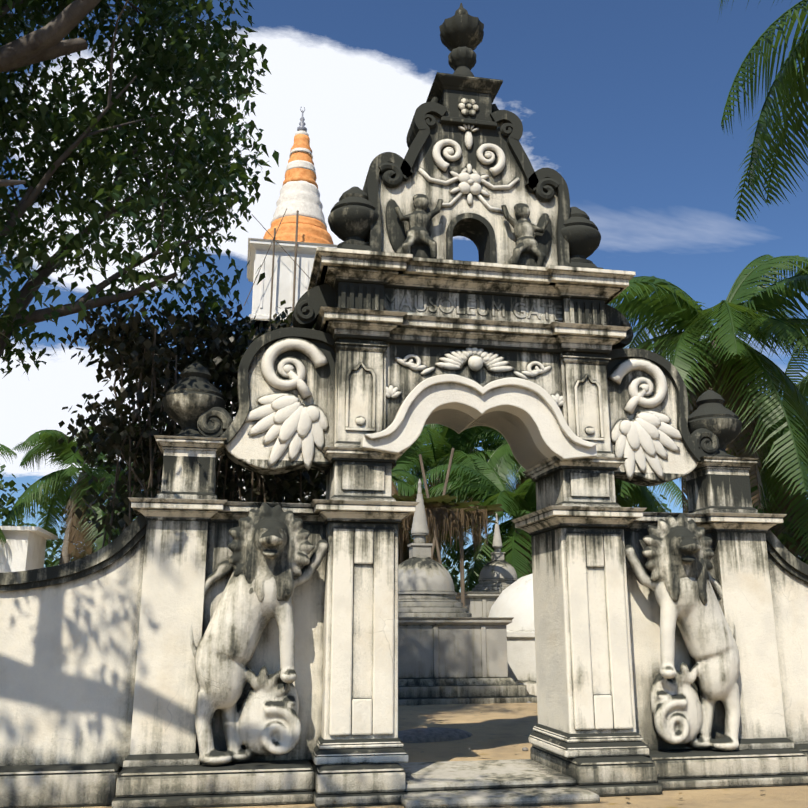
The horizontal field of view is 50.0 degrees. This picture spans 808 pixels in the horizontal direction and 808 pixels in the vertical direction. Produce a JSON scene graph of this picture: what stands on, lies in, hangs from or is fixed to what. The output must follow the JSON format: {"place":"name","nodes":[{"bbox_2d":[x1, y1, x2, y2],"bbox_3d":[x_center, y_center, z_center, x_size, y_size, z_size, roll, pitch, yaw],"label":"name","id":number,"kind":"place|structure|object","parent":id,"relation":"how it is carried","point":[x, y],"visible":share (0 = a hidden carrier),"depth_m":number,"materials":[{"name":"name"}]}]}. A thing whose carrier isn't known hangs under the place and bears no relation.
{"place":"outdoors","nodes":[
{"label":"outdoors","id":0,"kind":"place"},
{"bbox_2d":[0,464,53,552],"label":"tree","id":1,"kind":"object","parent":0,"point":[9,501],"visible":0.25,"depth_m":32.49,"materials":[{"name":"green plant"}]},
{"bbox_2d":[13,478,119,567],"bbox_3d":[-13.650,6.763,36.879,11.022,7.038,6.866,3,-15,-10],"label":"tree","id":2,"kind":"object","parent":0,"point":[51,557],"visible":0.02,"depth_m":36.28,"materials":[{"name":"green plant"}]},
{"bbox_2d":[0,0,278,378],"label":"foliage","id":3,"kind":"object","parent":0,"point":[205,69],"depth_m":10.84,"materials":[{"name":"green plant"}]},
{"bbox_2d":[57,297,325,539],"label":"vine leaves","id":4,"kind":"object","parent":3,"relation":"attached to","point":[220,363],"visible":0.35,"depth_m":10.61,"materials":[{"name":"green plant"}]},
{"bbox_2d":[102,327,301,547],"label":"vine strands","id":5,"kind":"object","parent":3,"relation":"hanging from","point":[148,422],"visible":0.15,"depth_m":10.30},
{"bbox_2d":[247,238,337,340],"bbox_3d":[-3.597,-3.502,28.989,3.350,2.640,3.350,3,-15,-10],"label":"stupa harmika","id":6,"kind":"object","parent":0,"point":[283,278],"visible":0.48,"depth_m":27.60,"materials":[{"name":"white paint"}]},
{"bbox_2d":[263,134,333,243],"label":"spire bands","id":7,"kind":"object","parent":6,"relation":"on","point":[311,230],"depth_m":28.80,"materials":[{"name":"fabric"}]},
{"bbox_2d":[271,131,326,226],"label":"white spire","id":8,"kind":"structure","parent":7,"relation":"on","point":[302,198],"depth_m":29.25,"materials":[{"name":"paint"}]},
{"bbox_2d":[297,107,306,131],"bbox_3d":[-3.597,-9.977,30.640,0.360,1.204,0.360,3,-15,-10],"label":"pinnacle","id":9,"kind":"object","parent":7,"relation":"on","point":[301,127],"visible":0.88,"depth_m":30.52,"materials":[{"name":"silver metal"}]},
{"bbox_2d":[312,522,407,764],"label":"pier","id":10,"kind":"structure","parent":0,"point":[359,717],"depth_m":8.84,"materials":[{"name":"paint"}]},
{"bbox_2d":[128,497,418,524],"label":"cornice","id":11,"kind":"structure","parent":10,"relation":"on","point":[321,511],"depth_m":9.05,"materials":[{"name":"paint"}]},
{"bbox_2d":[154,435,226,499],"bbox_3d":[-2.326,0.760,9.424,0.750,0.675,0.750,3,-15,-10],"label":"pedestal","id":12,"kind":"object","parent":11,"relation":"on","point":[189,467],"visible":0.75,"depth_m":9.16,"materials":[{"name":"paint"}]},
{"bbox_2d":[162,363,225,436],"bbox_3d":[-2.326,-0.017,9.622,0.694,0.928,0.694,3,-15,-10],"label":"urn","id":13,"kind":"object","parent":12,"relation":"on","point":[191,397],"visible":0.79,"depth_m":9.39,"materials":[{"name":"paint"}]},
{"bbox_2d":[197,327,334,444],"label":"scroll molding","id":14,"kind":"structure","parent":12,"relation":"on","point":[218,422],"depth_m":9.46,"materials":[{"name":"grey stone"}]},
{"bbox_2d":[326,461,395,500],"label":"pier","id":15,"kind":"structure","parent":11,"relation":"on","point":[358,480],"depth_m":9.31,"materials":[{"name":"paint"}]},
{"bbox_2d":[321,447,402,474],"bbox_3d":[-0.525,0.675,9.840,0.874,0.125,1.174,3,-15,-10],"label":"impost","id":16,"kind":"object","parent":15,"relation":"on","point":[332,455],"visible":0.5,"depth_m":9.33,"materials":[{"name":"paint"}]},
{"bbox_2d":[333,338,387,447],"bbox_3d":[-0.562,-0.002,9.989,0.600,1.270,0.990,3,-15,-10],"label":"pilaster","id":17,"kind":"object","parent":16,"relation":"on","point":[360,393],"visible":0.79,"depth_m":9.58,"materials":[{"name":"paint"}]},
{"bbox_2d":[224,332,334,474],"bbox_3d":[-1.364,-0.027,9.781,1.288,1.616,0.400,3,-15,-10],"label":"scroll wing panel","id":18,"kind":"object","parent":17,"relation":"attached to","point":[243,449],"visible":0.31,"depth_m":9.58,"materials":[{"name":"beige stone"}]},
{"bbox_2d":[245,337,328,469],"bbox_3d":[-1.313,-0.019,9.558,0.976,1.516,0.170,3,-15,-10],"label":"console relief","id":19,"kind":"object","parent":18,"relation":"attached to","point":[293,422],"visible":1,"depth_m":9.51},
{"bbox_2d":[0,0,807,591],"label":"sky","id":20,"kind":"structure","parent":0,"point":[625,100],"materials":[{"name":"blue"}]},
{"bbox_2d":[59,785,807,807],"bbox_3d":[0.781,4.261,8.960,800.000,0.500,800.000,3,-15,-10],"label":"ground","id":21,"kind":"structure","parent":0,"point":[729,790],"depth_m":8.88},
{"bbox_2d":[0,444,16,544],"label":"palm","id":22,"kind":"object","parent":21,"relation":"on","point":[9,451],"visible":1,"depth_m":26.08,"materials":[{"name":"green plant"}]},
{"bbox_2d":[0,526,57,572],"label":"building","id":23,"kind":"structure","parent":21,"relation":"on","point":[22,548],"depth_m":26.85,"materials":[{"name":"white paint"}]},
{"bbox_2d":[1,424,166,564],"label":"palm","id":24,"kind":"object","parent":21,"relation":"on","point":[64,453],"depth_m":29.50,"materials":[{"name":"green plant"}]},
{"bbox_2d":[53,469,105,563],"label":"dry palm fronds","id":25,"kind":"object","parent":24,"relation":"attached to","point":[77,537],"visible":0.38,"depth_m":29.44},
{"bbox_2d":[0,760,406,807],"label":"plinth","id":26,"kind":"structure","parent":21,"relation":"on","point":[245,783],"depth_m":8.23,"materials":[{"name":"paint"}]},
{"bbox_2d":[0,520,325,767],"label":"wall","id":27,"kind":"structure","parent":26,"relation":"on","point":[98,666],"depth_m":8.67,"materials":[{"name":"paint"}]},
{"bbox_2d":[0,513,146,590],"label":"coping","id":28,"kind":"object","parent":27,"relation":"on","point":[127,539],"visible":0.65,"depth_m":8.77,"materials":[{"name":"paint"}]},
{"bbox_2d":[190,539,328,765],"bbox_3d":[-1.482,2.454,8.704,1.412,2.190,0.498,3,-15,-10],"label":"lion statue","id":29,"kind":"object","parent":26,"relation":"on","point":[264,719],"visible":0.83,"depth_m":8.56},
{"bbox_2d":[228,502,313,601],"bbox_3d":[-1.357,1.512,8.847,0.872,1.022,0.694,3,-15,-10],"label":"lion head","id":30,"kind":"object","parent":29,"relation":"attached to","point":[268,542],"visible":0.88,"depth_m":8.74},
{"bbox_2d":[398,727,471,742],"bbox_3d":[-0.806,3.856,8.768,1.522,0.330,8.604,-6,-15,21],"label":"puddle","id":31,"kind":"object","parent":21,"relation":"on","point":[428,734],"visible":0.42,"depth_m":11.87,"materials":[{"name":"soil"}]},
{"bbox_2d":[392,426,520,559],"bbox_3d":[1.306,4.067,30.548,6.610,10.543,6.917,3,-15,-10],"label":"palm","id":32,"kind":"object","parent":21,"relation":"on","point":[436,454],"depth_m":30.90,"materials":[{"name":"green plant"}]},
{"bbox_2d":[425,473,458,561],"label":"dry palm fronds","id":33,"kind":"object","parent":32,"relation":"attached to","point":[436,482],"visible":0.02,"depth_m":31.01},
{"bbox_2d":[412,424,515,575],"bbox_3d":[3.125,4.631,34.837,7.028,11.569,6.466,3,-15,-10],"label":"palm","id":34,"kind":"object","parent":21,"relation":"on","point":[439,430],"depth_m":34.73,"materials":[{"name":"green plant"}]},
{"bbox_2d":[453,448,488,543],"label":"palm fronds","id":35,"kind":"object","parent":34,"relation":"attached to","point":[465,539],"visible":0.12,"depth_m":33.49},
{"bbox_2d":[413,454,536,591],"bbox_3d":[3.707,4.727,26.706,7.150,7.368,6.406,3,-15,-10],"label":"palm","id":36,"kind":"object","parent":21,"relation":"on","point":[490,492],"depth_m":26.37,"materials":[{"name":"green plant"}]},
{"bbox_2d":[504,530,531,578],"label":"dry palm fronds","id":37,"kind":"object","parent":36,"relation":"attached to","point":[524,548],"depth_m":26.11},
{"bbox_2d":[426,424,527,513],"bbox_3d":[4.302,4.546,30.420,7.264,9.551,6.609,3,-15,-10],"label":"palm","id":38,"kind":"object","parent":21,"relation":"on","point":[502,451],"depth_m":30.63,"materials":[{"name":"green plant"}]},
{"bbox_2d":[511,463,529,518],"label":"dry palm fronds","id":39,"kind":"object","parent":38,"relation":"attached to","point":[523,479],"visible":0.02,"depth_m":30.72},
{"bbox_2d":[398,759,599,807],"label":"threshold","id":40,"kind":"object","parent":21,"relation":"on","point":[491,783],"visible":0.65,"depth_m":8.57,"materials":[{"name":"grey stone"}]},
{"bbox_2d":[442,494,671,592],"bbox_3d":[7.733,6.698,36.843,12.690,7.069,7.818,3,-15,-10],"label":"tree","id":41,"kind":"object","parent":21,"relation":"on","point":[468,552],"visible":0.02,"depth_m":36.06,"materials":[{"name":"green plant"}]},
{"bbox_2d":[530,744,807,796],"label":"plinth","id":42,"kind":"structure","parent":21,"relation":"on","point":[656,772],"depth_m":9.13,"materials":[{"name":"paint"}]},
{"bbox_2d":[625,545,740,750],"bbox_3d":[3.141,2.670,9.552,1.412,2.190,0.498,3,-15,-10],"label":"lion statue","id":43,"kind":"object","parent":42,"relation":"on","point":[682,713],"visible":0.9,"depth_m":9.44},
{"bbox_2d":[642,513,713,604],"bbox_3d":[3.066,1.720,9.658,0.870,1.020,0.694,3,-15,-10],"label":"lion head","id":44,"kind":"object","parent":43,"relation":"attached to","point":[675,550],"visible":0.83,"depth_m":9.55},
{"bbox_2d":[624,531,807,749],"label":"wall","id":45,"kind":"structure","parent":42,"relation":"on","point":[763,602],"depth_m":9.88,"materials":[{"name":"paint"}]},
{"bbox_2d":[765,529,807,582],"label":"coping","id":46,"kind":"object","parent":45,"relation":"on","point":[781,556],"visible":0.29,"depth_m":10.26,"materials":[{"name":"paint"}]},
{"bbox_2d":[607,254,807,501],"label":"palm","id":47,"kind":"object","parent":21,"relation":"on","point":[731,315],"depth_m":16.93,"materials":[{"name":"green plant"}]},
{"bbox_2d":[681,337,772,512],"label":"fronds","id":48,"kind":"object","parent":47,"relation":"attached to","point":[741,450],"visible":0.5,"depth_m":17.03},
{"bbox_2d":[677,379,807,563],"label":"palm","id":49,"kind":"object","parent":21,"relation":"on","point":[772,468],"depth_m":19.38,"materials":[{"name":"green plant"}]},
{"bbox_2d":[759,447,807,559],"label":"dry palm fronds","id":50,"kind":"object","parent":49,"relation":"attached to","point":[789,519],"visible":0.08,"depth_m":19.48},
{"bbox_2d":[718,0,807,221],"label":"palm","id":51,"kind":"object","parent":21,"relation":"on","point":[788,78],"visible":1,"depth_m":14.83,"materials":[{"name":"green plant"}]},
{"bbox_2d":[763,330,807,459],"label":"palm","id":52,"kind":"object","parent":21,"relation":"on","point":[789,366],"visible":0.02,"depth_m":26.44,"materials":[{"name":"green plant"}]},
{"bbox_2d":[398,703,537,762],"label":"yard","id":53,"kind":"structure","parent":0,"point":[503,723],"depth_m":13.36,"materials":[{"name":"beige sand"}]},
{"bbox_2d":[411,540,458,583],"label":"tree","id":54,"kind":"object","parent":53,"relation":"on","point":[447,569],"depth_m":41.43,"materials":[{"name":"green plant"}]},
{"bbox_2d":[398,617,536,705],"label":"platform","id":55,"kind":"structure","parent":53,"relation":"on","point":[450,660],"depth_m":17.98,"materials":[{"name":"white paint"}]},
{"bbox_2d":[398,479,471,616],"bbox_3d":[0.370,3.303,20.047,2.329,3.194,2.329,3,-15,-10],"label":"stupa","id":56,"kind":"object","parent":55,"relation":"on","point":[425,585],"visible":0.79,"depth_m":19.22,"materials":[{"name":"white paint"}]},
{"bbox_2d":[455,592,501,616],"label":"platform","id":57,"kind":"structure","parent":53,"relation":"on","point":[478,604],"depth_m":22.50,"materials":[{"name":"white paint"}]},
{"bbox_2d":[470,513,517,591],"bbox_3d":[2.600,4.123,24.055,1.562,2.225,1.562,3,-15,-10],"label":"stupa","id":58,"kind":"object","parent":57,"relation":"on","point":[498,573],"visible":0.83,"depth_m":23.54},
{"bbox_2d":[488,573,536,695],"bbox_3d":[3.979,4.323,21.752,4.500,5.500,4.500,3,-15,-10],"label":"stupa","id":59,"kind":"object","parent":53,"relation":"on","point":[515,599],"visible":0.1,"depth_m":20.01,"materials":[{"name":"white paint"}]},
{"bbox_2d":[762,496,807,564],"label":"tree","id":60,"kind":"object","parent":53,"relation":"on","point":[782,539],"visible":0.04,"depth_m":19.06,"materials":[{"name":"green plant"}]},
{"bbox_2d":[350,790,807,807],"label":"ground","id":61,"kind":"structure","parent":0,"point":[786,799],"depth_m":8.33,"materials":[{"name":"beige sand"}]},
{"bbox_2d":[274,704,764,807],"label":"fallen leaves","id":62,"kind":"object","parent":61,"relation":"on","point":[500,804],"visible":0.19,"depth_m":8.18,"materials":[{"name":"brown plant"}]},
{"bbox_2d":[409,702,725,807],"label":"yellow fallen leaves","id":63,"kind":"object","parent":61,"relation":"on","point":[516,750],"visible":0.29,"depth_m":10.39,"materials":[{"name":"yellow plant"}]},
{"bbox_2d":[529,527,648,757],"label":"pier","id":64,"kind":"structure","parent":0,"point":[585,692],"depth_m":9.39,"materials":[{"name":"paint"}]},
{"bbox_2d":[511,505,786,535],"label":"cornice","id":65,"kind":"structure","parent":64,"relation":"on","point":[548,518],"depth_m":9.97,"materials":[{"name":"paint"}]},
{"bbox_2d":[536,468,620,509],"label":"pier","id":66,"kind":"structure","parent":65,"relation":"on","point":[577,487],"depth_m":9.79,"materials":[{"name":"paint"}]},
{"bbox_2d":[522,456,627,481],"bbox_3d":[2.010,0.793,10.305,0.874,0.125,1.174,3,-15,-10],"label":"impost","id":67,"kind":"object","parent":66,"relation":"on","point":[605,463],"visible":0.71,"depth_m":9.82,"materials":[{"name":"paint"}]},
{"bbox_2d":[360,374,596,469],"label":"arch molding","id":68,"kind":"structure","parent":67,"relation":"on","point":[534,408],"depth_m":9.66,"materials":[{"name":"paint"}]},
{"bbox_2d":[386,343,561,480],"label":"arch wall","id":69,"kind":"structure","parent":68,"relation":"attached to","point":[405,380],"depth_m":9.97,"materials":[{"name":"paint"}]},
{"bbox_2d":[386,347,562,405],"bbox_3d":[0.822,-0.355,9.915,2.202,0.681,0.155,3,-15,-10],"label":"shell ornament","id":70,"kind":"object","parent":69,"relation":"attached to","point":[478,358],"visible":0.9,"depth_m":9.95,"materials":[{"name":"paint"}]},
{"bbox_2d":[559,352,614,456],"bbox_3d":[2.052,0.121,10.469,0.600,1.270,0.990,3,-15,-10],"label":"pilaster","id":71,"kind":"object","parent":67,"relation":"on","point":[584,393],"visible":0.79,"depth_m":10.06,"materials":[{"name":"paint"}]},
{"bbox_2d":[314,306,630,354],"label":"cornice","id":72,"kind":"structure","parent":71,"relation":"on","point":[389,327],"depth_m":9.93,"materials":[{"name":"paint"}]},
{"bbox_2d":[336,282,383,310],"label":"fluted frieze block","id":73,"kind":"structure","parent":72,"relation":"on","point":[359,296],"depth_m":9.79,"materials":[{"name":"grey stone"}]},
{"bbox_2d":[292,284,335,328],"bbox_3d":[-1.027,-1.129,10.117,0.529,0.525,0.340,3,-15,-10],"label":"scroll bracket","id":74,"kind":"object","parent":73,"relation":"attached to","point":[310,302],"visible":0.81,"depth_m":9.99,"materials":[{"name":"grey stone"}]},
{"bbox_2d":[384,288,561,323],"bbox_3d":[0.741,-1.002,10.520,2.200,0.390,0.850,3,-15,-10],"label":"frieze panel","id":75,"kind":"object","parent":72,"relation":"on","point":[510,302],"visible":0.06,"depth_m":10.12,"materials":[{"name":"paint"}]},
{"bbox_2d":[307,247,635,303],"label":"cornice","id":76,"kind":"structure","parent":75,"relation":"on","point":[332,267],"depth_m":10.02,"materials":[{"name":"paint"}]},
{"bbox_2d":[328,186,378,246],"bbox_3d":[-0.588,-2.214,10.364,0.647,0.843,0.647,3,-15,-10],"label":"urn","id":77,"kind":"object","parent":76,"relation":"on","point":[353,216],"visible":0.71,"depth_m":10.14,"materials":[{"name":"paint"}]},
{"bbox_2d":[337,244,376,250],"bbox_3d":[-0.588,-1.689,10.230,0.460,0.240,0.560,3,-15,-10],"label":"urn base","id":78,"kind":"object","parent":76,"relation":"on","point":[356,247],"visible":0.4,"depth_m":10.03,"materials":[{"name":"grey stone"}]},
{"bbox_2d":[395,194,442,257],"bbox_3d":[0.177,-2.066,10.214,0.588,0.934,0.273,3,-15,-10],"label":"putto","id":79,"kind":"object","parent":76,"relation":"on","point":[417,241],"visible":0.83,"depth_m":10.17,"materials":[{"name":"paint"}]},
{"bbox_2d":[363,102,569,265],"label":"gable trim","id":80,"kind":"structure","parent":76,"relation":"on","point":[543,184],"depth_m":10.60,"materials":[{"name":"grey stone"}]},
{"bbox_2d":[426,72,502,128],"bbox_3d":[0.761,-3.732,11.109,1.100,0.687,0.720,3,-15,-10],"label":"top block","id":81,"kind":"object","parent":80,"relation":"on","point":[449,92],"visible":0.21,"depth_m":10.87,"materials":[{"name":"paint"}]},
{"bbox_2d":[439,3,483,76],"bbox_3d":[0.761,-4.695,11.354,0.604,1.300,0.604,3,-15,-10],"label":"finial","id":82,"kind":"object","parent":81,"relation":"on","point":[461,33],"visible":0.88,"depth_m":11.20,"materials":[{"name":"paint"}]},
{"bbox_2d":[458,97,478,116],"bbox_3d":[0.809,-3.721,10.843,0.278,0.257,0.078,3,-15,-10],"label":"rosette","id":83,"kind":"object","parent":81,"relation":"attached to","point":[466,104],"visible":0.98,"depth_m":10.82,"materials":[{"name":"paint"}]},
{"bbox_2d":[378,114,557,266],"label":"pediment","id":84,"kind":"structure","parent":76,"relation":"on","point":[403,193],"depth_m":10.60,"materials":[{"name":"paint"}]},
{"bbox_2d":[418,124,519,212],"bbox_3d":[0.805,-2.946,10.666,1.291,1.210,0.138,3,-15,-10],"label":"scroll ornament","id":85,"kind":"object","parent":84,"relation":"attached to","point":[469,179],"visible":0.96,"depth_m":10.63,"materials":[{"name":"white stone"}]},
{"bbox_2d":[501,203,548,266],"bbox_3d":[1.471,-2.006,10.451,0.588,0.934,0.273,3,-15,-10],"label":"putto","id":86,"kind":"object","parent":76,"relation":"on","point":[527,251],"visible":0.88,"depth_m":10.40,"materials":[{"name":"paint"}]},
{"bbox_2d":[556,207,600,263],"bbox_3d":[2.143,-2.086,10.865,0.647,0.843,0.647,3,-15,-10],"label":"urn","id":87,"kind":"object","parent":76,"relation":"on","point":[581,234],"visible":0.67,"depth_m":10.62,"materials":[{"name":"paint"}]},
{"bbox_2d":[567,262,602,268],"bbox_3d":[2.143,-1.562,10.731,0.460,0.240,0.560,3,-15,-10],"label":"urn base","id":88,"kind":"object","parent":76,"relation":"on","point":[583,265],"visible":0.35,"depth_m":10.53,"materials":[{"name":"grey stone"}]},
{"bbox_2d":[384,293,562,320],"bbox_3d":[0.826,-1.131,10.121,2.150,0.196,0.018,3,-15,-10],"label":"inscription","id":89,"kind":"object","parent":75,"relation":"attached to","point":[546,306],"visible":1,"depth_m":10.10,"materials":[{"name":"grey stone"}]},
{"bbox_2d":[561,298,605,324],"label":"frieze block","id":90,"kind":"structure","parent":72,"relation":"on","point":[583,311],"depth_m":10.27,"materials":[{"name":"grey stone"}]},
{"bbox_2d":[605,304,632,349],"bbox_3d":[2.541,-0.963,10.772,0.529,0.525,0.340,3,-15,-10],"label":"scroll bracket","id":91,"kind":"object","parent":72,"relation":"on","point":[615,317],"visible":0.33,"depth_m":10.67,"materials":[{"name":"grey stone"}]},
{"bbox_2d":[606,358,698,485],"bbox_3d":[2.874,0.171,10.558,1.288,1.616,0.400,3,-15,-10],"label":"scroll bracket panel","id":92,"kind":"object","parent":71,"relation":"attached to","point":[680,464],"visible":0.31,"depth_m":10.33,"materials":[{"name":"beige stone"}]},
{"bbox_2d":[608,358,681,480],"bbox_3d":[2.905,0.178,10.332,0.976,1.516,0.170,3,-15,-10],"label":"console relief","id":93,"kind":"object","parent":92,"relation":"attached to","point":[641,437],"visible":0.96,"depth_m":10.28},
{"bbox_2d":[685,456,759,512],"bbox_3d":[3.825,1.048,10.552,0.750,0.675,0.750,3,-15,-10],"label":"pedestal","id":94,"kind":"object","parent":65,"relation":"on","point":[717,484],"visible":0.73,"depth_m":10.31,"materials":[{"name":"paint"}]},
{"bbox_2d":[606,348,718,461],"bbox_3d":[3.055,0.058,10.602,1.486,1.364,0.480,3,-15,-10],"label":"scroll rim","id":95,"kind":"object","parent":94,"relation":"on","point":[699,443],"visible":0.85,"depth_m":10.43,"materials":[{"name":"grey stone"}]},
{"bbox_2d":[688,390,741,456],"bbox_3d":[3.825,0.271,10.750,0.694,0.928,0.694,3,-15,-10],"label":"urn","id":96,"kind":"object","parent":94,"relation":"on","point":[717,418],"visible":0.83,"depth_m":10.53,"materials":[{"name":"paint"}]},
{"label":"yard","id":97,"kind":"structure","parent":0,"visible":0},
{"bbox_2d":[98,423,156,536],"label":"palm","id":98,"kind":"object","parent":97,"relation":"on","point":[126,468],"depth_m":33.98,"materials":[{"name":"green plant"}]},
{"bbox_2d":[217,383,325,500],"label":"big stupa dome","id":99,"kind":"structure","parent":97,"relation":"on","point":[244,470],"depth_m":24.82,"materials":[{"name":"white"}]},
{"bbox_2d":[244,208,309,328],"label":"bamboo poles","id":100,"kind":"object","parent":99,"relation":"on","point":[295,258],"visible":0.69,"depth_m":27.35,"materials":[{"name":"brown wood"}]},
{"bbox_2d":[392,431,459,571],"bbox_3d":[-0.574,4.330,26.523,4.779,8.046,4.565,3,-15,-10],"label":"dry palm","id":101,"kind":"object","parent":97,"relation":"on","point":[408,489],"visible":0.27,"depth_m":26.41,"materials":[{"name":"green plant"}]},
{"bbox_2d":[391,481,412,564],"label":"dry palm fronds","id":102,"kind":"object","parent":101,"relation":"attached to","point":[394,490],"visible":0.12,"depth_m":25.66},
{"bbox_2d":[399,448,465,607],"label":"wooden poles","id":103,"kind":"object","parent":97,"relation":"on","point":[438,550],"visible":0.19,"depth_m":22.53,"materials":[{"name":"brown wood"}]},
{"bbox_2d":[391,493,503,548],"bbox_3d":[0.086,3.474,23.806,4.862,1.456,5.318,3,-15,-10],"label":"thatch","id":104,"kind":"object","parent":103,"relation":"on","point":[444,514],"visible":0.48,"depth_m":22.20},
{"bbox_2d":[513,466,686,511],"bbox_3d":[6.459,4.318,28.110,6.314,8.851,6.343,3,-15,-10],"label":"palm","id":105,"kind":"object","parent":97,"relation":"on","point":[644,497],"visible":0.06,"depth_m":27.61,"materials":[{"name":"green plant"}]},
{"bbox_2d":[778,266,807,301],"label":"palm","id":106,"kind":"object","parent":97,"relation":"on","point":[801,272],"visible":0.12,"depth_m":18.77,"materials":[{"name":"green plant"}]}
]}

